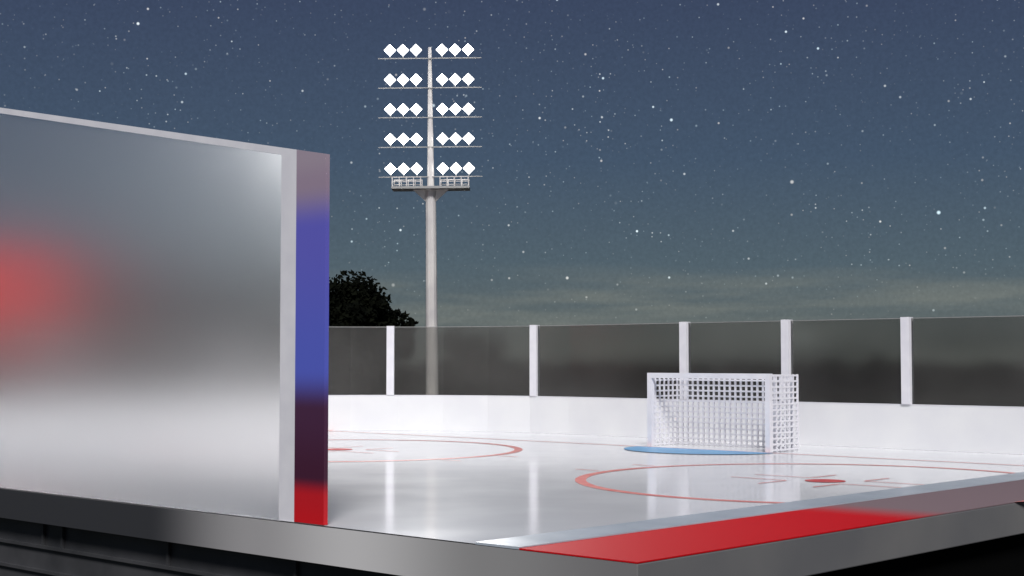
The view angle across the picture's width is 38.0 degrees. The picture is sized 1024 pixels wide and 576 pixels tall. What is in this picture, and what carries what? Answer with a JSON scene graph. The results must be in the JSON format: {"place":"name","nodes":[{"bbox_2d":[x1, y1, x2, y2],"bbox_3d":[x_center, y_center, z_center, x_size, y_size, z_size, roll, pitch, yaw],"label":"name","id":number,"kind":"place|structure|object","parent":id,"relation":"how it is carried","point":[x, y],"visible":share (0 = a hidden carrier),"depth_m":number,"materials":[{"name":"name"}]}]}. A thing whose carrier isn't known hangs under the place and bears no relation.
{"place":"outdoors","nodes":[
{"label":"outdoors","id":0,"kind":"place"},
{"bbox_2d":[0,0,1023,326],"label":"sky","id":1,"kind":"structure","parent":0,"point":[637,161],"materials":[{"name":"blue"}]},
{"label":"ground","id":2,"kind":"structure","parent":0,"visible":0},
{"bbox_2d":[329,270,418,326],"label":"tree","id":3,"kind":"object","parent":2,"relation":"on","point":[356,302],"visible":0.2,"depth_m":69.08,"materials":[{"name":"green plant"}]},
{"bbox_2d":[378,44,481,326],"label":"floodlight tower","id":4,"kind":"structure","parent":2,"relation":"on","point":[430,194],"depth_m":50.14,"materials":[{"name":"silver metal"}]},
{"bbox_2d":[0,431,1023,575],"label":"rink platform","id":5,"kind":"structure","parent":2,"relation":"on","point":[970,527],"depth_m":20.46,"materials":[{"name":"ice"},{"name":"paint"},{"name":"concrete"}]},
{"bbox_2d":[0,431,1023,543],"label":"ice rink","id":6,"kind":"structure","parent":5,"relation":"on","point":[467,486],"depth_m":27.37,"materials":[{"name":"white ice"}]},
{"bbox_2d":[0,108,329,524],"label":"frosted glass screen","id":7,"kind":"object","parent":6,"relation":"on","point":[164,321],"visible":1,"depth_m":22.13,"materials":[{"name":"white glass"}]},
{"bbox_2d":[328,315,1023,454],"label":"hockey rink boards","id":8,"kind":"object","parent":6,"relation":"on","point":[955,384],"visible":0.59,"depth_m":40.42,"materials":[{"name":"white paint"}]},
{"bbox_2d":[647,373,798,451],"bbox_3d":[5.118,2.994,36.365,3.602,1.826,1.250,-3,-4,43],"label":"hockey goal","id":9,"kind":"object","parent":6,"relation":"on","point":[770,425],"visible":1,"depth_m":36.78,"materials":[{"name":"white paint"}]}
]}

